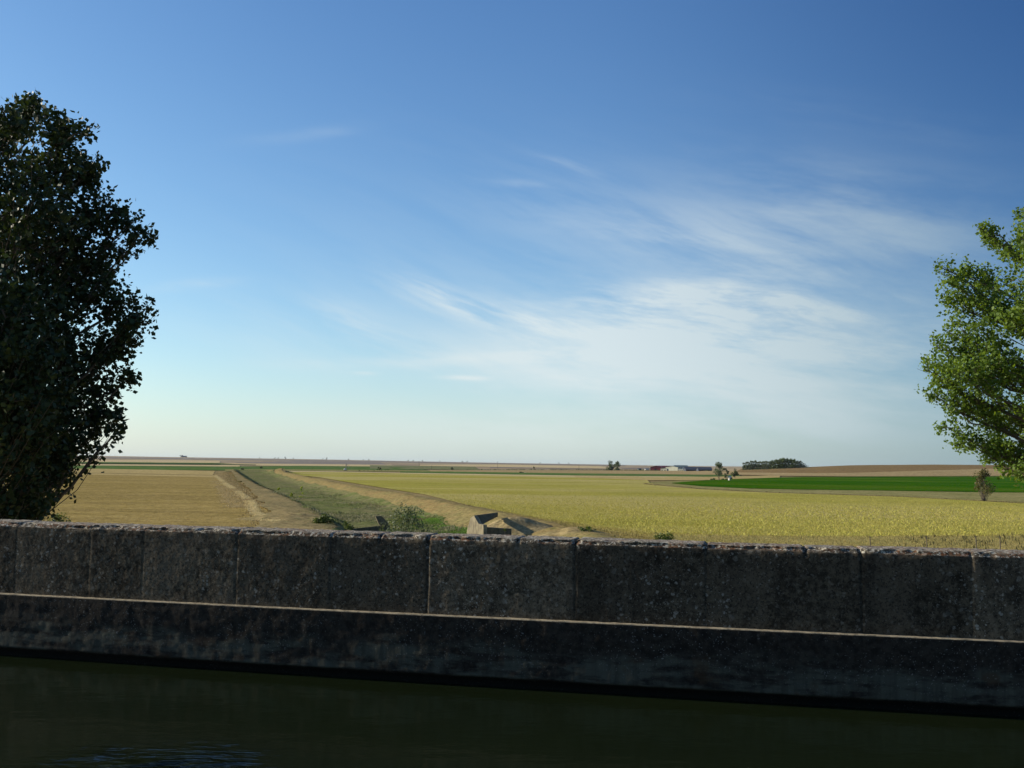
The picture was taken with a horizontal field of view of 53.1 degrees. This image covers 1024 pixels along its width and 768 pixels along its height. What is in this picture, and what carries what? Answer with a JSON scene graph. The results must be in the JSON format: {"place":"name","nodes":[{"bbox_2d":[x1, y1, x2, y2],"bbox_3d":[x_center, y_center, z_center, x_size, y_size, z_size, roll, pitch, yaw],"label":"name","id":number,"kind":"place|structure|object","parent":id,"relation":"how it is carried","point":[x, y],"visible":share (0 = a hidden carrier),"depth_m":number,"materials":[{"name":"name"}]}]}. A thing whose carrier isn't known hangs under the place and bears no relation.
{"place":"outdoors","nodes":[
{"label":"outdoors","id":0,"kind":"place"},
{"bbox_2d":[3,475,267,526],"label":"stubble field","id":1,"kind":"structure","parent":0,"point":[171,487],"depth_m":116.25,"materials":[{"name":"yellow plant"}]},
{"bbox_2d":[47,512,71,521],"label":"bramble bush","id":2,"kind":"object","parent":1,"relation":"on","point":[58,517],"visible":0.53,"depth_m":74.39,"materials":[{"name":"green plant"}]},
{"bbox_2d":[213,475,284,521],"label":"straw line","id":3,"kind":"object","parent":1,"relation":"on","point":[254,509],"visible":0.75,"depth_m":109.78,"materials":[{"name":"beige plant"}]},
{"bbox_2d":[74,469,214,474],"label":"ochre field","id":4,"kind":"structure","parent":0,"point":[185,472],"depth_m":373.25,"materials":[{"name":"brown soil"}]},
{"bbox_2d":[75,473,214,476],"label":"straw field","id":5,"kind":"structure","parent":0,"point":[149,475],"depth_m":300.72,"materials":[{"name":"beige plant"}]},
{"bbox_2d":[74,460,219,462],"bbox_3d":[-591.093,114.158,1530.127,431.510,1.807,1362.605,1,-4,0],"label":"straw field","id":6,"kind":"structure","parent":0,"point":[176,461],"depth_m":1555.09,"materials":[{"name":"beige plant"}]},
{"bbox_2d":[79,462,230,463],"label":"green field","id":7,"kind":"structure","parent":0,"point":[151,462],"depth_m":1092.37,"materials":[{"name":"green plant"}]},
{"bbox_2d":[77,464,239,465],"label":"straw field","id":8,"kind":"structure","parent":0,"point":[154,465],"depth_m":721.45,"materials":[{"name":"beige plant"}]},
{"bbox_2d":[108,473,212,475],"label":"field margin","id":9,"kind":"object","parent":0,"point":[159,474],"visible":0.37,"depth_m":317.03,"materials":[{"name":"plant"}]},
{"bbox_2d":[80,463,251,464],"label":"green field","id":10,"kind":"structure","parent":0,"point":[174,463],"depth_m":929.86,"materials":[{"name":"green plant"}]},
{"bbox_2d":[73,465,422,469],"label":"green field","id":11,"kind":"structure","parent":0,"point":[233,467],"depth_m":606.22,"materials":[{"name":"plant"}]},
{"bbox_2d":[236,513,320,520],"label":"earth mound","id":12,"kind":"object","parent":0,"point":[295,516],"visible":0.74,"depth_m":83.92,"materials":[{"name":"beige soil"}]},
{"bbox_2d":[231,463,369,465],"bbox_3d":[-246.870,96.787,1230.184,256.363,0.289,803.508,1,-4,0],"label":"straw field","id":13,"kind":"structure","parent":0,"point":[255,464],"depth_m":1152.27,"materials":[{"name":"beige plant"}]},
{"bbox_2d":[237,461,386,464],"bbox_3d":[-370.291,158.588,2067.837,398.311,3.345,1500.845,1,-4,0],"label":"fallow field","id":14,"kind":"structure","parent":0,"point":[323,462],"depth_m":1946.33,"materials":[{"name":"brown soil"}]},
{"bbox_2d":[225,469,429,471],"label":"track","id":15,"kind":"structure","parent":0,"point":[336,470],"depth_m":523.40,"materials":[{"name":"beige soil"}]},
{"bbox_2d":[234,469,466,532],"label":"ditch bed","id":16,"kind":"object","parent":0,"point":[269,479],"visible":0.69,"depth_m":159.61,"materials":[{"name":"green plant"}]},
{"bbox_2d":[343,521,352,529],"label":"weed patch","id":17,"kind":"object","parent":16,"relation":"on","point":[346,526],"visible":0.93,"depth_m":77.37,"materials":[{"name":"green plant"}]},
{"bbox_2d":[89,457,624,465],"bbox_3d":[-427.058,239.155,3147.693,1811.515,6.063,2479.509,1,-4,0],"label":"fallow field","id":18,"kind":"structure","parent":0,"point":[341,460],"depth_m":3344.42,"materials":[{"name":"brown soil"}]},
{"bbox_2d":[229,469,576,536],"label":"ditch bank","id":19,"kind":"structure","parent":0,"point":[275,503],"depth_m":102.77,"materials":[{"name":"brown plant"}]},
{"bbox_2d":[312,514,334,523],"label":"bramble bush","id":20,"kind":"object","parent":19,"relation":"on","point":[323,519],"visible":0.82,"depth_m":79.23,"materials":[{"name":"green plant"}]},
{"bbox_2d":[377,502,432,532],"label":"bramble bush","id":21,"kind":"object","parent":19,"relation":"on","point":[406,520],"visible":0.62,"depth_m":75.36,"materials":[{"name":"green plant"}]},
{"bbox_2d":[218,470,615,536],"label":"dry grass","id":22,"kind":"structure","parent":19,"relation":"on","point":[229,475],"depth_m":132.32,"materials":[{"name":"beige plant"}]},
{"bbox_2d":[370,465,478,469],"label":"green field","id":23,"kind":"structure","parent":0,"point":[426,467],"depth_m":932.82,"materials":[{"name":"plant"}]},
{"bbox_2d":[397,515,466,533],"bbox_3d":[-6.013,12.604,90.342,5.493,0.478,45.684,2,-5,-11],"label":"grass verge","id":24,"kind":"object","parent":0,"point":[437,520],"depth_m":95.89,"materials":[{"name":"green plant"}]},
{"bbox_2d":[266,468,614,538],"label":"ditch bank","id":25,"kind":"structure","parent":0,"point":[457,513],"depth_m":112.83,"materials":[{"name":"brown soil"}]},
{"bbox_2d":[290,471,676,476],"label":"straw field","id":26,"kind":"structure","parent":0,"point":[473,474],"depth_m":443.59,"materials":[{"name":"beige plant"}]},
{"bbox_2d":[81,456,926,538],"bbox_3d":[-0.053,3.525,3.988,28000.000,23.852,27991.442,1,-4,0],"label":"ground","id":27,"kind":"structure","parent":0,"point":[411,463],"depth_m":2116.84,"materials":[{"name":"beige soil"}]},
{"bbox_2d":[0,88,158,521],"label":"poplar tree","id":28,"kind":"object","parent":27,"relation":"on","point":[38,452],"visible":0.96,"depth_m":20.32,"materials":[{"name":"green plant"}]},
{"bbox_2d":[209,472,263,507],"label":"dry grass","id":29,"kind":"structure","parent":27,"relation":"on","point":[227,495],"depth_m":145.98,"materials":[{"name":"plant"}]},
{"bbox_2d":[353,516,389,531],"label":"culvert headwall","id":30,"kind":"object","parent":27,"relation":"on","point":[381,520],"visible":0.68,"depth_m":78.81,"materials":[{"name":"concrete"}]},
{"bbox_2d":[467,512,511,534],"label":"culvert headwall","id":31,"kind":"object","parent":27,"relation":"on","point":[476,525],"visible":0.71,"depth_m":71.89,"materials":[{"name":"concrete"}]},
{"bbox_2d":[479,469,707,470],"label":"scrub line","id":32,"kind":"object","parent":27,"relation":"on","point":[567,469],"visible":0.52,"depth_m":899.89,"materials":[{"name":"green plant"}]},
{"bbox_2d":[606,460,614,469],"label":"round tree","id":33,"kind":"object","parent":27,"relation":"on","point":[612,467],"visible":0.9,"depth_m":876.02,"materials":[{"name":"green plant"}]},
{"bbox_2d":[614,461,620,469],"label":"round tree","id":34,"kind":"object","parent":27,"relation":"on","point":[617,465],"visible":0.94,"depth_m":879.78,"materials":[{"name":"green plant"}]},
{"bbox_2d":[651,466,662,470],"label":"red barn","id":35,"kind":"structure","parent":27,"relation":"on","point":[654,468],"depth_m":912.75,"materials":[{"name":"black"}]},
{"bbox_2d":[654,531,673,539],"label":"bramble bush","id":36,"kind":"object","parent":27,"relation":"on","point":[664,536],"visible":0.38,"depth_m":65.54,"materials":[{"name":"green plant"}]},
{"bbox_2d":[666,466,681,470],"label":"cream barn","id":37,"kind":"structure","parent":27,"relation":"on","point":[673,468],"depth_m":868.71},
{"bbox_2d":[683,467,696,470],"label":"dark roof shed","id":38,"kind":"structure","parent":27,"relation":"on","point":[689,469],"depth_m":819.58,"materials":[{"name":"metal"}]},
{"bbox_2d":[696,467,712,470],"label":"dark roof shed","id":39,"kind":"structure","parent":27,"relation":"on","point":[703,468],"depth_m":785.45,"materials":[{"name":"metal"}]},
{"bbox_2d":[712,462,722,477],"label":"tree","id":40,"kind":"object","parent":27,"relation":"on","point":[719,470],"visible":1,"depth_m":369.52,"materials":[{"name":"green plant"}]},
{"bbox_2d":[731,469,738,476],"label":"tree","id":41,"kind":"object","parent":27,"relation":"on","point":[735,473],"visible":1,"depth_m":437.82,"materials":[{"name":"green plant"}]},
{"bbox_2d":[501,511,1023,549],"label":"dry grass","id":42,"kind":"structure","parent":27,"relation":"on","point":[625,534],"depth_m":70.99,"materials":[{"name":"beige plant"}]},
{"bbox_2d":[780,457,783,467],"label":"plantation tree","id":43,"kind":"object","parent":27,"relation":"on","point":[782,461],"visible":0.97,"depth_m":750.67,"materials":[{"name":"green plant"}]},
{"bbox_2d":[914,207,1023,487],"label":"poplar tree","id":44,"kind":"object","parent":27,"relation":"on","point":[974,364],"visible":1,"depth_m":27.97,"materials":[{"name":"green plant"}]},
{"bbox_2d":[971,468,997,500],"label":"sparse shrub","id":45,"kind":"object","parent":27,"relation":"on","point":[982,476],"visible":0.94,"depth_m":169.51,"materials":[{"name":"green plant"}]},
{"bbox_2d":[0,655,1023,767],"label":"water","id":46,"kind":"structure","parent":0,"point":[62,713],"depth_m":8.26,"materials":[{"name":"green liquid"}]},
{"bbox_2d":[0,519,1023,716],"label":"canal wall","id":47,"kind":"structure","parent":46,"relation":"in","point":[927,629],"depth_m":9.70,"materials":[{"name":"stone"}]},
{"bbox_2d":[0,0,1023,466],"label":"sky","id":48,"kind":"structure","parent":0,"point":[627,232],"materials":[{"name":"blue"}]},
{"bbox_2d":[487,517,552,535],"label":"earth mound","id":49,"kind":"object","parent":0,"point":[521,526],"visible":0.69,"depth_m":76.45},
{"bbox_2d":[420,465,621,468],"bbox_3d":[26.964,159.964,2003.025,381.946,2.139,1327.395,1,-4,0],"label":"straw field","id":50,"kind":"structure","parent":0,"point":[545,466],"depth_m":1766.80,"materials":[{"name":"beige plant"}]},
{"bbox_2d":[400,471,739,476],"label":"green field","id":51,"kind":"structure","parent":0,"point":[590,474],"depth_m":509.10,"materials":[{"name":"green plant"}]},
{"bbox_2d":[490,467,649,468],"bbox_3d":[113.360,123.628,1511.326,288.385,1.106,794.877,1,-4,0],"label":"fallow field","id":52,"kind":"structure","parent":0,"point":[582,468],"depth_m":1351.18,"materials":[{"name":"brown soil"}]},
{"bbox_2d":[534,527,621,536],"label":"earth mound","id":53,"kind":"object","parent":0,"point":[563,531],"visible":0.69,"depth_m":70.67,"materials":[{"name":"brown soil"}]},
{"bbox_2d":[578,526,595,531],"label":"weed patch","id":54,"kind":"object","parent":53,"relation":"on","point":[586,527],"visible":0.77,"depth_m":70.38,"materials":[{"name":"green plant"}]},
{"bbox_2d":[430,470,733,474],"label":"tan field","id":55,"kind":"structure","parent":0,"point":[625,472],"depth_m":663.40,"materials":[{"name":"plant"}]},
{"bbox_2d":[288,471,1023,537],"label":"crop field","id":56,"kind":"structure","parent":0,"point":[423,481],"depth_m":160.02,"materials":[{"name":"yellow plant"}]},
{"bbox_2d":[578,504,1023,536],"bbox_3d":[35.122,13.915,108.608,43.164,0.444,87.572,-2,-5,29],"label":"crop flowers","id":57,"kind":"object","parent":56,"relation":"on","point":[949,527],"visible":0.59,"depth_m":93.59,"materials":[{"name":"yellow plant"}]},
{"bbox_2d":[575,476,779,479],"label":"straw field","id":58,"kind":"structure","parent":0,"point":[667,478],"depth_m":416.12,"materials":[{"name":"beige plant"}]},
{"bbox_2d":[644,483,1023,502],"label":"field margin","id":59,"kind":"object","parent":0,"point":[849,494],"visible":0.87,"depth_m":192.83,"materials":[{"name":"green plant"}]},
{"bbox_2d":[645,483,1018,502],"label":"scrub line","id":60,"kind":"object","parent":59,"relation":"on","point":[812,493],"visible":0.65,"depth_m":199.38,"materials":[{"name":"green plant"}]},
{"bbox_2d":[651,476,1023,501],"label":"dry margin","id":61,"kind":"object","parent":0,"point":[1009,496],"visible":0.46,"depth_m":219.26,"materials":[{"name":"beige plant"}]},
{"bbox_2d":[653,533,1023,549],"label":"field margin","id":62,"kind":"object","parent":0,"point":[839,544],"visible":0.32,"depth_m":69.58,"materials":[{"name":"plant"}]},
{"bbox_2d":[898,532,1023,549],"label":"weeds","id":63,"kind":"object","parent":62,"relation":"on","point":[979,542],"visible":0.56,"depth_m":69.02,"materials":[{"name":"yellow plant"}]},
{"bbox_2d":[674,476,1023,491],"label":"green field","id":64,"kind":"structure","parent":0,"point":[964,483],"depth_m":331.54,"materials":[{"name":"green plant"}]},
{"bbox_2d":[728,469,1013,475],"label":"tan field","id":65,"kind":"structure","parent":0,"point":[970,472],"depth_m":602.45,"materials":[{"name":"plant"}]},
{"bbox_2d":[736,465,1010,472],"bbox_3d":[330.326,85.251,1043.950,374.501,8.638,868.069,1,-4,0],"label":"brown field","id":66,"kind":"structure","parent":0,"point":[855,468],"depth_m":702.71,"materials":[{"name":"brown soil"}]}
]}

